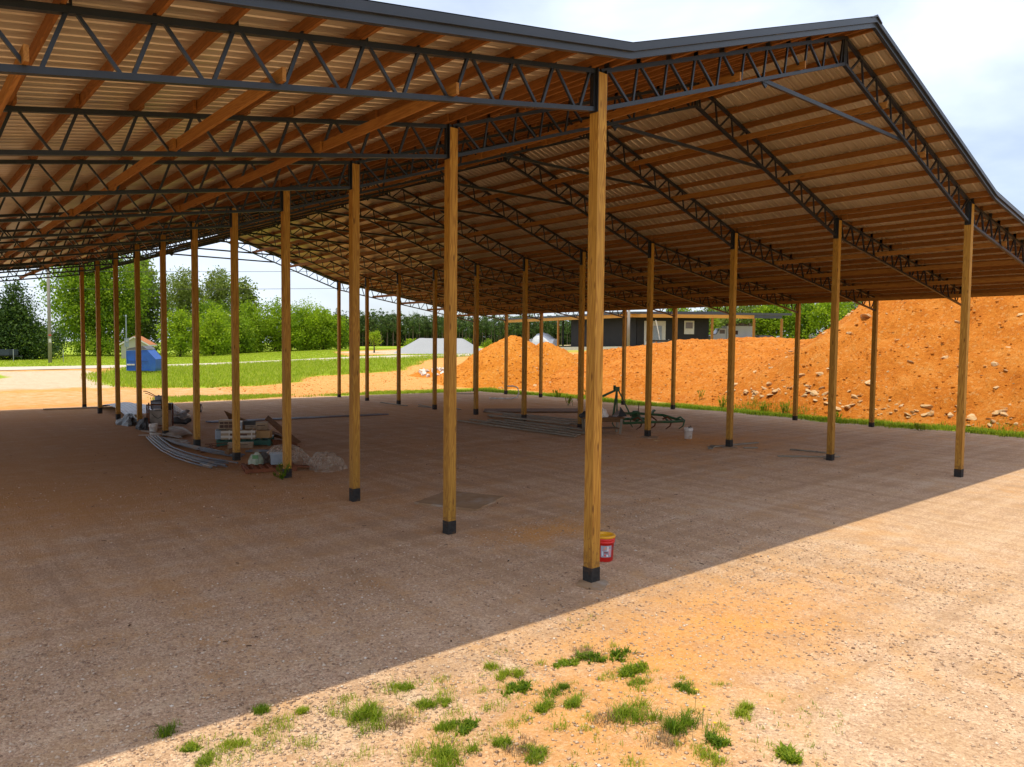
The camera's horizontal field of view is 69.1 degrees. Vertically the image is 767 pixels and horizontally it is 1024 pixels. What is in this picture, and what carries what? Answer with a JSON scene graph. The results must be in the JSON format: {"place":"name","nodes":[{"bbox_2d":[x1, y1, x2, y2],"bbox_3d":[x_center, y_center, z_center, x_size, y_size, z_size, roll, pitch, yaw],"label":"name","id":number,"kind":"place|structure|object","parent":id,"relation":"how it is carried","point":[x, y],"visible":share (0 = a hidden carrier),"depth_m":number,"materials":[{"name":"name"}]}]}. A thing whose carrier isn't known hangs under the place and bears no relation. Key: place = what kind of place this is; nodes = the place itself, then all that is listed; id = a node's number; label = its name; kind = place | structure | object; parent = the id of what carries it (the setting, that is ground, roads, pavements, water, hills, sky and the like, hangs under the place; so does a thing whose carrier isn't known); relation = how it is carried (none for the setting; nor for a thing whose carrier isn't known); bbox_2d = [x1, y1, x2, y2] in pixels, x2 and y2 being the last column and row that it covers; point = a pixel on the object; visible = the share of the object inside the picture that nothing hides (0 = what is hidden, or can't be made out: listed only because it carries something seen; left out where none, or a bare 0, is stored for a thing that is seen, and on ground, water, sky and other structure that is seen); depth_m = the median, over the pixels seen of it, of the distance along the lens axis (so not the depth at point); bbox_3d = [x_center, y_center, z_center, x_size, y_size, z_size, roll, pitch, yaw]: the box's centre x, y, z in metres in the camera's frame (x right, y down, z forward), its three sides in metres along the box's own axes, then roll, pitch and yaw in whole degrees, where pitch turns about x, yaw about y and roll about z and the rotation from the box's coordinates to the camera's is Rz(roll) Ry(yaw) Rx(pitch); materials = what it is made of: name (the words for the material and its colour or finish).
{"place":"outdoors","nodes":[
{"label":"outdoors","id":0,"kind":"place"},
{"bbox_2d":[0,354,468,369],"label":"road","id":1,"kind":"structure","parent":0,"point":[49,367],"depth_m":70.98,"materials":[{"name":"asphalt"}]},
{"bbox_2d":[0,348,469,366],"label":"lawn grass","id":2,"kind":"structure","parent":0,"point":[93,359],"depth_m":94.06,"materials":[{"name":"plant"}]},
{"bbox_2d":[80,353,472,388],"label":"island grass","id":3,"kind":"structure","parent":0,"point":[207,375],"depth_m":66.43,"materials":[{"name":"plant"}]},
{"bbox_2d":[126,346,160,370],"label":"dumpster","id":4,"kind":"object","parent":3,"relation":"on","point":[150,360],"visible":0.86,"depth_m":63.94,"materials":[{"name":"blue paint"}]},
{"bbox_2d":[0,429,946,734],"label":"gravel","id":5,"kind":"structure","parent":0,"point":[378,535],"depth_m":14.62,"materials":[{"name":"gravel"}]},
{"bbox_2d":[0,341,1023,766],"bbox_3d":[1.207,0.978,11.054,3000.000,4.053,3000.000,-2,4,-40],"label":"ground","id":6,"kind":"structure","parent":0,"point":[926,503],"depth_m":11.39,"materials":[{"name":"soil"}]},
{"bbox_2d":[0,349,22,356],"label":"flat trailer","id":7,"kind":"object","parent":6,"relation":"on","point":[6,352],"visible":0.86,"depth_m":84.69,"materials":[{"name":"black paint"}]},
{"bbox_2d":[0,277,66,359],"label":"cedar tree","id":8,"kind":"object","parent":6,"relation":"on","point":[22,333],"visible":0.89,"depth_m":88.37,"materials":[{"name":"green plant"}]},
{"bbox_2d":[45,270,51,362],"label":"utility pole","id":9,"kind":"object","parent":6,"relation":"on","point":[49,324],"visible":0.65,"depth_m":80.44,"materials":[{"name":"grey wood"}]},
{"bbox_2d":[37,322,71,355],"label":"roadside shrub","id":10,"kind":"object","parent":6,"relation":"on","point":[60,340],"visible":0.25,"depth_m":101.88,"materials":[{"name":"green plant"}]},
{"bbox_2d":[67,331,120,355],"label":"roadside shrub","id":11,"kind":"object","parent":6,"relation":"on","point":[108,345],"visible":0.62,"depth_m":105.95,"materials":[{"name":"green plant"}]},
{"bbox_2d":[33,253,160,354],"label":"oak tree","id":12,"kind":"object","parent":6,"relation":"on","point":[65,297],"visible":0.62,"depth_m":108.80,"materials":[{"name":"green plant"}]},
{"bbox_2d":[102,402,145,414],"bbox_3d":[-19.514,1.194,37.138,1.000,0.464,6.701,-2,4,-39],"label":"roofing sheet","id":13,"kind":"object","parent":6,"relation":"on","point":[128,407],"visible":0.59,"depth_m":35.79,"materials":[{"name":"metal"}]},
{"bbox_2d":[115,413,136,426],"bbox_3d":[-16.322,1.514,31.723,1.960,0.468,1.028,3,4,35],"label":"tarp","id":14,"kind":"object","parent":6,"relation":"on","point":[129,419],"visible":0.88,"depth_m":31.29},
{"bbox_2d":[119,336,156,358],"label":"shed","id":15,"kind":"structure","parent":6,"relation":"on","point":[145,342],"depth_m":97.06,"materials":[{"name":"beige"}]},
{"bbox_2d":[119,262,184,354],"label":"oak tree","id":16,"kind":"object","parent":6,"relation":"on","point":[148,332],"visible":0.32,"depth_m":120.78,"materials":[{"name":"green plant"}]},
{"bbox_2d":[143,391,173,425],"bbox_3d":[-14.436,1.067,30.189,1.154,1.518,0.612,0,3,-5],"label":"pump engine","id":17,"kind":"object","parent":6,"relation":"on","point":[156,411],"visible":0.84,"depth_m":29.99,"materials":[{"name":"grey metal"}]},
{"bbox_2d":[149,718,182,738],"bbox_3d":[-3.135,3.131,6.737,0.288,0.082,0.364,-1,3,-25],"label":"grass tuft","id":18,"kind":"object","parent":6,"relation":"on","point":[165,732],"visible":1,"depth_m":6.73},
{"bbox_2d":[165,426,191,436],"bbox_3d":[-12.593,1.817,28.082,0.950,0.242,2.100,-2,4,-40],"label":"bent panel","id":19,"kind":"object","parent":6,"relation":"on","point":[177,431],"visible":0.83,"depth_m":28.04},
{"bbox_2d":[151,305,212,356],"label":"young tree","id":20,"kind":"object","parent":6,"relation":"on","point":[179,333],"visible":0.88,"depth_m":107.02,"materials":[{"name":"green plant"}]},
{"bbox_2d":[148,436,217,466],"bbox_3d":[-10.791,2.093,23.631,0.424,0.082,7.859,-2,4,-38],"label":"conduit","id":21,"kind":"object","parent":6,"relation":"on","point":[182,456],"visible":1,"depth_m":22.19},
{"bbox_2d":[154,266,212,352],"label":"loose tree","id":22,"kind":"object","parent":6,"relation":"on","point":[183,290],"visible":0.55,"depth_m":138.00,"materials":[{"name":"green plant"}]},
{"bbox_2d":[150,435,225,465],"bbox_3d":[-10.641,2.060,23.586,0.462,0.100,8.116,-2,4,-39],"label":"conduit","id":23,"kind":"object","parent":6,"relation":"on","point":[187,455],"visible":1,"depth_m":22.07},
{"bbox_2d":[179,740,203,752],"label":"grass tuft","id":24,"kind":"object","parent":6,"relation":"on","point":[191,747],"visible":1,"depth_m":6.48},
{"bbox_2d":[157,435,238,463],"bbox_3d":[-10.491,2.050,23.811,0.586,0.100,7.955,-2,4,-40],"label":"conduit","id":25,"kind":"object","parent":6,"relation":"on","point":[197,454],"visible":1,"depth_m":22.26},
{"bbox_2d":[192,747,218,766],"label":"grass tuft","id":26,"kind":"object","parent":6,"relation":"on","point":[209,754],"visible":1,"depth_m":6.29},
{"bbox_2d":[188,295,230,350],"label":"broad tree","id":27,"kind":"object","parent":6,"relation":"on","point":[202,307],"visible":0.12,"depth_m":125.12,"materials":[{"name":"green plant"}]},
{"bbox_2d":[198,265,230,314],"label":"loose tree","id":28,"kind":"object","parent":6,"relation":"on","point":[220,285],"visible":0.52,"depth_m":140.23,"materials":[{"name":"green plant"}]},
{"bbox_2d":[189,305,241,355],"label":"young tree","id":29,"kind":"object","parent":6,"relation":"on","point":[213,343],"visible":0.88,"depth_m":111.14,"materials":[{"name":"green plant"}]},
{"bbox_2d":[217,735,254,749],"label":"grass tuft","id":30,"kind":"object","parent":6,"relation":"on","point":[235,741],"visible":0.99,"depth_m":6.56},
{"bbox_2d":[216,435,273,446],"bbox_3d":[-9.249,1.987,25.874,1.750,0.226,1.250,0,3,-12],"label":"green pallet","id":31,"kind":"object","parent":6,"relation":"on","point":[262,441],"visible":0.48,"depth_m":25.40,"materials":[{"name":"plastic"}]},
{"bbox_2d":[221,429,256,439],"bbox_3d":[-9.342,1.735,25.451,1.108,0.310,0.374,0,3,-12],"label":"carton","id":32,"kind":"object","parent":31,"relation":"on","point":[244,434],"visible":0.84,"depth_m":25.31,"materials":[{"name":"cardboard"}]},
{"bbox_2d":[227,315,264,353],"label":"round tree","id":33,"kind":"object","parent":6,"relation":"on","point":[247,332],"visible":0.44,"depth_m":121.80,"materials":[{"name":"green plant"}]},
{"bbox_2d":[228,276,264,314],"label":"tree","id":34,"kind":"object","parent":6,"relation":"on","point":[245,291],"visible":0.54,"depth_m":134.49,"materials":[{"name":"green plant"}]},
{"bbox_2d":[227,295,278,351],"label":"round tree","id":35,"kind":"object","parent":6,"relation":"on","point":[254,316],"visible":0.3,"depth_m":127.21,"materials":[{"name":"green plant"}]},
{"bbox_2d":[248,701,270,714],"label":"grass tuft","id":36,"kind":"object","parent":6,"relation":"on","point":[262,709],"visible":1,"depth_m":7.15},
{"bbox_2d":[241,462,296,473],"bbox_3d":[-6.790,2.328,20.762,1.350,0.133,1.100,-1,3,-26],"label":"red pallet","id":37,"kind":"object","parent":6,"relation":"on","point":[253,468],"visible":0.68,"depth_m":20.43,"materials":[{"name":"brown wood"}]},
{"bbox_2d":[248,452,263,464],"bbox_3d":[-7.204,2.093,20.910,0.420,0.353,0.247,0,3,-10],"label":"filled bag","id":38,"kind":"object","parent":37,"relation":"on","point":[255,458],"visible":1,"depth_m":20.85,"materials":[{"name":"plastic"}]},
{"bbox_2d":[269,452,282,464],"bbox_3d":[-6.590,2.105,20.918,0.420,0.300,0.340,-1,3,-20],"label":"tote box","id":39,"kind":"object","parent":37,"relation":"on","point":[276,458],"visible":0.82,"depth_m":20.78,"materials":[{"name":"grey plastic"}]},
{"bbox_2d":[254,295,301,351],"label":"round tree","id":40,"kind":"object","parent":6,"relation":"on","point":[276,312],"visible":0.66,"depth_m":129.28,"materials":[{"name":"green plant"}]},
{"bbox_2d":[265,416,300,443],"bbox_3d":[-8.217,1.647,26.504,2.076,0.865,0.647,2,4,32],"label":"plywood sheet","id":41,"kind":"object","parent":6,"relation":"on","point":[273,423],"visible":0.79,"depth_m":26.45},
{"bbox_2d":[211,414,388,422],"bbox_3d":[-9.607,1.598,34.613,8.235,0.064,0.064,-1,4,-32],"label":"steel pipe","id":42,"kind":"object","parent":6,"relation":"on","point":[311,417],"visible":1,"depth_m":34.86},
{"bbox_2d":[281,296,331,350],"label":"round tree","id":43,"kind":"object","parent":6,"relation":"on","point":[304,336],"visible":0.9,"depth_m":128.57,"materials":[{"name":"green plant"}]},
{"bbox_2d":[148,388,478,402],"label":"back verge grass","id":44,"kind":"structure","parent":6,"relation":"on","point":[189,398],"depth_m":48.10,"materials":[{"name":"plant"}]},
{"bbox_2d":[306,304,345,349],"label":"round tree","id":45,"kind":"object","parent":6,"relation":"on","point":[329,324],"visible":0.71,"depth_m":132.07,"materials":[{"name":"green plant"}]},
{"bbox_2d":[327,314,348,348],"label":"round tree","id":46,"kind":"object","parent":6,"relation":"on","point":[345,335],"visible":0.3,"depth_m":135.70,"materials":[{"name":"green plant"}]},
{"bbox_2d":[329,696,395,737],"bbox_3d":[-1.350,3.116,7.000,0.642,0.117,0.718,-2,4,-40],"label":"grass tuft","id":47,"kind":"object","parent":6,"relation":"on","point":[358,717],"visible":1,"depth_m":7.01,"materials":[{"name":"plant"}]},
{"bbox_2d":[369,328,383,352],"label":"sapling","id":48,"kind":"object","parent":6,"relation":"on","point":[372,338],"visible":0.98,"depth_m":105.27,"materials":[{"name":"green plant"}]},
{"bbox_2d":[218,337,549,396],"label":"clay clods","id":49,"kind":"object","parent":6,"relation":"on","point":[361,377],"visible":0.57,"depth_m":58.43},
{"bbox_2d":[388,679,417,694],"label":"grass tuft","id":50,"kind":"object","parent":6,"relation":"on","point":[405,686],"visible":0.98,"depth_m":7.67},
{"bbox_2d":[409,695,438,710],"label":"grass tuft","id":51,"kind":"object","parent":6,"relation":"on","point":[424,702],"visible":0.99,"depth_m":7.28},
{"bbox_2d":[394,338,480,353],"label":"gravel heap","id":52,"kind":"object","parent":6,"relation":"on","point":[422,345],"visible":0.6,"depth_m":102.28,"materials":[{"name":"stone"}]},
{"bbox_2d":[402,735,479,766],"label":"grass tuft","id":53,"kind":"object","parent":6,"relation":"on","point":[447,752],"visible":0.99,"depth_m":6.38,"materials":[{"name":"plant"}]},
{"bbox_2d":[431,717,462,732],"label":"grass tuft","id":54,"kind":"object","parent":6,"relation":"on","point":[446,724],"visible":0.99,"depth_m":6.88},
{"bbox_2d":[173,638,729,766],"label":"grass sprouts","id":55,"kind":"object","parent":6,"relation":"on","point":[412,710],"depth_m":6.92,"materials":[{"name":"plant"}]},
{"bbox_2d":[332,310,570,345],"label":"pine forest","id":56,"kind":"object","parent":6,"relation":"on","point":[404,336],"visible":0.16,"depth_m":238.86,"materials":[{"name":"plant"}]},
{"bbox_2d":[414,491,504,510],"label":"concrete slab","id":57,"kind":"structure","parent":6,"relation":"on","point":[469,501],"depth_m":16.64,"materials":[{"name":"concrete"}]},
{"bbox_2d":[452,715,480,735],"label":"grass tuft","id":58,"kind":"object","parent":6,"relation":"on","point":[468,722],"visible":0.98,"depth_m":6.91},
{"bbox_2d":[490,730,516,750],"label":"grass tuft","id":59,"kind":"object","parent":6,"relation":"on","point":[498,742],"visible":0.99,"depth_m":6.61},
{"bbox_2d":[437,335,577,388],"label":"clay mound","id":60,"kind":"object","parent":6,"relation":"on","point":[494,363],"visible":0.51,"depth_m":62.31,"materials":[{"name":"soil"}]},
{"bbox_2d":[491,665,528,681],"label":"grass tuft","id":61,"kind":"object","parent":6,"relation":"on","point":[516,673],"visible":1,"depth_m":7.97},
{"bbox_2d":[0,0,1023,582],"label":"pole barn","id":62,"kind":"structure","parent":6,"relation":"on","point":[454,164],"depth_m":18.50,"materials":[{"name":"wood"}]},
{"bbox_2d":[500,679,533,696],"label":"grass tuft","id":63,"kind":"object","parent":6,"relation":"on","point":[520,689],"visible":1,"depth_m":7.65,"materials":[{"name":"plant"}]},
{"bbox_2d":[457,420,576,436],"bbox_3d":[0.001,1.854,31.274,0.160,0.050,7.303,-2,4,-42],"label":"lumber board","id":64,"kind":"object","parent":6,"relation":"on","point":[519,428],"visible":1,"depth_m":30.76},
{"bbox_2d":[469,419,580,434],"bbox_3d":[0.349,1.828,31.829,0.180,0.050,7.100,-2,4,-40],"label":"lumber board","id":65,"kind":"object","parent":6,"relation":"on","point":[526,427],"visible":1,"depth_m":31.47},
{"bbox_2d":[483,408,577,411],"bbox_3d":[1.099,1.423,39.721,5.416,0.030,1.998,0,3,-6],"label":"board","id":66,"kind":"object","parent":6,"relation":"on","point":[534,409],"visible":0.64,"depth_m":39.69,"materials":[{"name":"wood"}]},
{"bbox_2d":[366,646,695,766],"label":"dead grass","id":67,"kind":"structure","parent":6,"relation":"on","point":[395,727],"depth_m":6.83,"materials":[{"name":"plant"}]},
{"bbox_2d":[438,336,629,388],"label":"clay clods","id":68,"kind":"object","parent":6,"relation":"on","point":[530,365],"visible":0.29,"depth_m":62.76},
{"bbox_2d":[517,742,553,766],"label":"grass tuft","id":69,"kind":"object","parent":6,"relation":"on","point":[538,755],"visible":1,"depth_m":6.42,"materials":[{"name":"plant"}]},
{"bbox_2d":[487,419,584,433],"bbox_3d":[0.944,1.808,31.939,0.220,0.050,6.301,-2,4,-39],"label":"lumber board","id":70,"kind":"object","parent":6,"relation":"on","point":[569,430],"visible":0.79,"depth_m":31.57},
{"bbox_2d":[504,419,581,429],"bbox_3d":[1.499,1.779,32.210,0.260,0.050,5.401,-2,4,-41],"label":"lumber board","id":71,"kind":"object","parent":6,"relation":"on","point":[561,426],"visible":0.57,"depth_m":32.19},
{"bbox_2d":[494,415,569,424],"bbox_3d":[0.825,1.626,33.467,0.200,0.050,4.610,-2,4,-44],"label":"lumber board","id":72,"kind":"object","parent":71,"relation":"on","point":[532,419],"visible":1,"depth_m":33.30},
{"bbox_2d":[528,692,559,713],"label":"grass tuft","id":73,"kind":"object","parent":6,"relation":"on","point":[540,707],"visible":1,"depth_m":7.27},
{"bbox_2d":[532,333,556,345],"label":"tarp-covered pile","id":74,"kind":"object","parent":6,"relation":"on","point":[547,338],"visible":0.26,"depth_m":108.85,"materials":[{"name":"white plastic"}]},
{"bbox_2d":[539,681,576,699],"bbox_3d":[0.437,3.134,7.634,0.483,0.048,0.337,-2,4,-40],"label":"grass tuft","id":75,"kind":"object","parent":6,"relation":"on","point":[562,686],"visible":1,"depth_m":7.64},
{"bbox_2d":[551,655,580,668],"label":"grass tuft","id":76,"kind":"object","parent":6,"relation":"on","point":[568,662],"visible":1,"depth_m":8.27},
{"bbox_2d":[557,691,584,709],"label":"grass tuft","id":77,"kind":"object","parent":6,"relation":"on","point":[573,703],"visible":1,"depth_m":7.33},
{"bbox_2d":[576,579,607,589],"bbox_3d":[1.194,3.020,11.047,0.433,0.128,0.475,1,3,17],"label":"concrete footing","id":78,"kind":"object","parent":6,"relation":"on","point":[601,584],"visible":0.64,"depth_m":10.96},
{"bbox_2d":[570,648,614,663],"bbox_3d":[0.907,3.090,8.404,0.501,0.062,0.324,2,3,22],"label":"grass tuft","id":79,"kind":"object","parent":6,"relation":"on","point":[591,656],"visible":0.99,"depth_m":8.42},
{"bbox_2d":[581,416,624,433],"bbox_3d":[3.629,1.671,30.072,1.700,0.670,0.800,0,3,-5],"label":"table","id":80,"kind":"object","parent":6,"relation":"on","point":[617,419],"visible":0.6,"depth_m":29.78,"materials":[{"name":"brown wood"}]},
{"bbox_2d":[600,531,615,561],"bbox_3d":[1.521,2.702,12.305,0.374,0.429,0.374,0,3,-2],"label":"bucket","id":81,"kind":"object","parent":6,"relation":"on","point":[607,541],"visible":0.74,"depth_m":12.16,"materials":[{"name":"red plastic"}]},
{"bbox_2d":[602,385,644,427],"bbox_3d":[4.511,0.982,32.389,2.655,1.792,0.936,0,3,-10],"label":"farm implement","id":82,"kind":"object","parent":6,"relation":"on","point":[617,390],"visible":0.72,"depth_m":32.48,"materials":[{"name":"green paint"}]},
{"bbox_2d":[609,646,638,662],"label":"grass tuft","id":83,"kind":"object","parent":6,"relation":"on","point":[617,652],"visible":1,"depth_m":8.51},
{"bbox_2d":[616,658,648,678],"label":"grass tuft","id":84,"kind":"object","parent":6,"relation":"on","point":[630,669],"visible":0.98,"depth_m":8.09,"materials":[{"name":"plant"}]},
{"bbox_2d":[604,694,667,730],"bbox_3d":[1.163,3.133,7.116,0.745,0.117,0.596,-2,4,-40],"label":"grass tuft","id":85,"kind":"object","parent":6,"relation":"on","point":[622,710],"visible":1,"depth_m":7.10,"materials":[{"name":"plant"}]},
{"bbox_2d":[503,311,791,346],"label":"dark building","id":86,"kind":"structure","parent":6,"relation":"on","point":[692,324],"depth_m":92.54,"materials":[{"name":"wood"}]},
{"bbox_2d":[684,321,693,333],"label":"window","id":87,"kind":"structure","parent":86,"relation":"in","point":[688,325],"depth_m":92.42,"materials":[{"name":"white glass"}]},
{"bbox_2d":[618,409,684,429],"bbox_3d":[5.960,1.536,31.696,2.814,0.793,1.110,0,3,-7],"label":"cultivator frame","id":88,"kind":"object","parent":6,"relation":"on","point":[665,416],"visible":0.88,"depth_m":31.64,"materials":[{"name":"green paint"}]},
{"bbox_2d":[656,703,708,736],"bbox_3d":[1.599,3.143,6.942,0.581,0.124,0.619,1,3,17],"label":"grass tuft","id":89,"kind":"object","parent":6,"relation":"on","point":[673,726],"visible":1,"depth_m":6.91,"materials":[{"name":"plant"}]},
{"bbox_2d":[672,680,698,694],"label":"grass tuft","id":90,"kind":"object","parent":6,"relation":"on","point":[684,686],"visible":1,"depth_m":7.71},
{"bbox_2d":[694,743,732,766],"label":"grass tuft","id":91,"kind":"object","parent":6,"relation":"on","point":[716,759],"visible":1,"depth_m":6.40,"materials":[{"name":"plant"}]},
{"bbox_2d":[699,729,733,749],"bbox_3d":[1.820,3.190,6.672,0.284,0.062,0.314,-2,4,-40],"label":"grass tuft","id":92,"kind":"object","parent":6,"relation":"on","point":[717,740],"visible":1,"depth_m":6.66,"materials":[{"name":"plant"}]},
{"bbox_2d":[709,323,752,339],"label":"service truck","id":93,"kind":"object","parent":6,"relation":"on","point":[743,330],"visible":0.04,"depth_m":96.37,"materials":[{"name":"white paint"}]},
{"bbox_2d":[714,305,769,334],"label":"woodland tree","id":94,"kind":"object","parent":6,"relation":"on","point":[723,321],"visible":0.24,"depth_m":118.83,"materials":[{"name":"green plant"}]},
{"bbox_2d":[730,697,756,721],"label":"grass tuft","id":95,"kind":"object","parent":6,"relation":"on","point":[742,711],"visible":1,"depth_m":7.20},
{"bbox_2d":[468,386,1023,437],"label":"side verge grass","id":96,"kind":"structure","parent":6,"relation":"on","point":[947,427],"depth_m":37.85,"materials":[{"name":"plant"}]},
{"bbox_2d":[521,295,1023,431],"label":"clay bank","id":97,"kind":"structure","parent":6,"relation":"on","point":[978,386],"depth_m":39.84,"materials":[{"name":"soil"}]},
{"bbox_2d":[751,304,794,337],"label":"woodland tree","id":98,"kind":"object","parent":6,"relation":"on","point":[773,328],"visible":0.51,"depth_m":116.82,"materials":[{"name":"green plant"}]},
{"bbox_2d":[529,297,1023,425],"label":"clay clods","id":99,"kind":"object","parent":6,"relation":"on","point":[931,353],"visible":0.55,"depth_m":42.68,"materials":[{"name":"soil"}]},
{"bbox_2d":[770,740,803,764],"bbox_3d":[2.383,3.207,6.458,0.282,0.062,0.422,1,3,9],"label":"grass tuft","id":100,"kind":"object","parent":6,"relation":"on","point":[787,754],"visible":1,"depth_m":6.43,"materials":[{"name":"plant"}]},
{"bbox_2d":[777,303,824,339],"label":"woodland tree","id":101,"kind":"object","parent":6,"relation":"on","point":[803,322],"visible":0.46,"depth_m":114.02,"materials":[{"name":"green plant"}]},
{"bbox_2d":[793,302,853,338],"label":"woodland tree","id":102,"kind":"object","parent":6,"relation":"on","point":[823,311],"visible":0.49,"depth_m":109.16,"materials":[{"name":"green plant"}]},
{"bbox_3d":[-0.130,1.724,34.369,3.200,0.050,0.090,-2,4,-40],"label":"bearer","id":103,"kind":"object","parent":6,"relation":"on","visible":0},
{"bbox_2d":[486,411,577,420],"bbox_3d":[0.922,1.548,35.906,5.855,0.050,0.240,3,4,42],"label":"lumber board","id":104,"kind":"object","parent":103,"relation":"on","point":[533,415],"visible":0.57,"depth_m":35.61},
{"bbox_2d":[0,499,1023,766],"bbox_3d":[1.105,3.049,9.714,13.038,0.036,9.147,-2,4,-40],"label":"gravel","id":105,"kind":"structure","parent":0,"point":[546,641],"depth_m":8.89,"materials":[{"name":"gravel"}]},
{"bbox_2d":[0,0,1023,341],"label":"sky","id":106,"kind":"structure","parent":0,"point":[968,55],"materials":[{"name":"white"}]},
{"bbox_2d":[201,616,844,766],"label":"grass sprouts","id":107,"kind":"object","parent":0,"point":[628,663],"depth_m":7.00,"materials":[{"name":"plant"}]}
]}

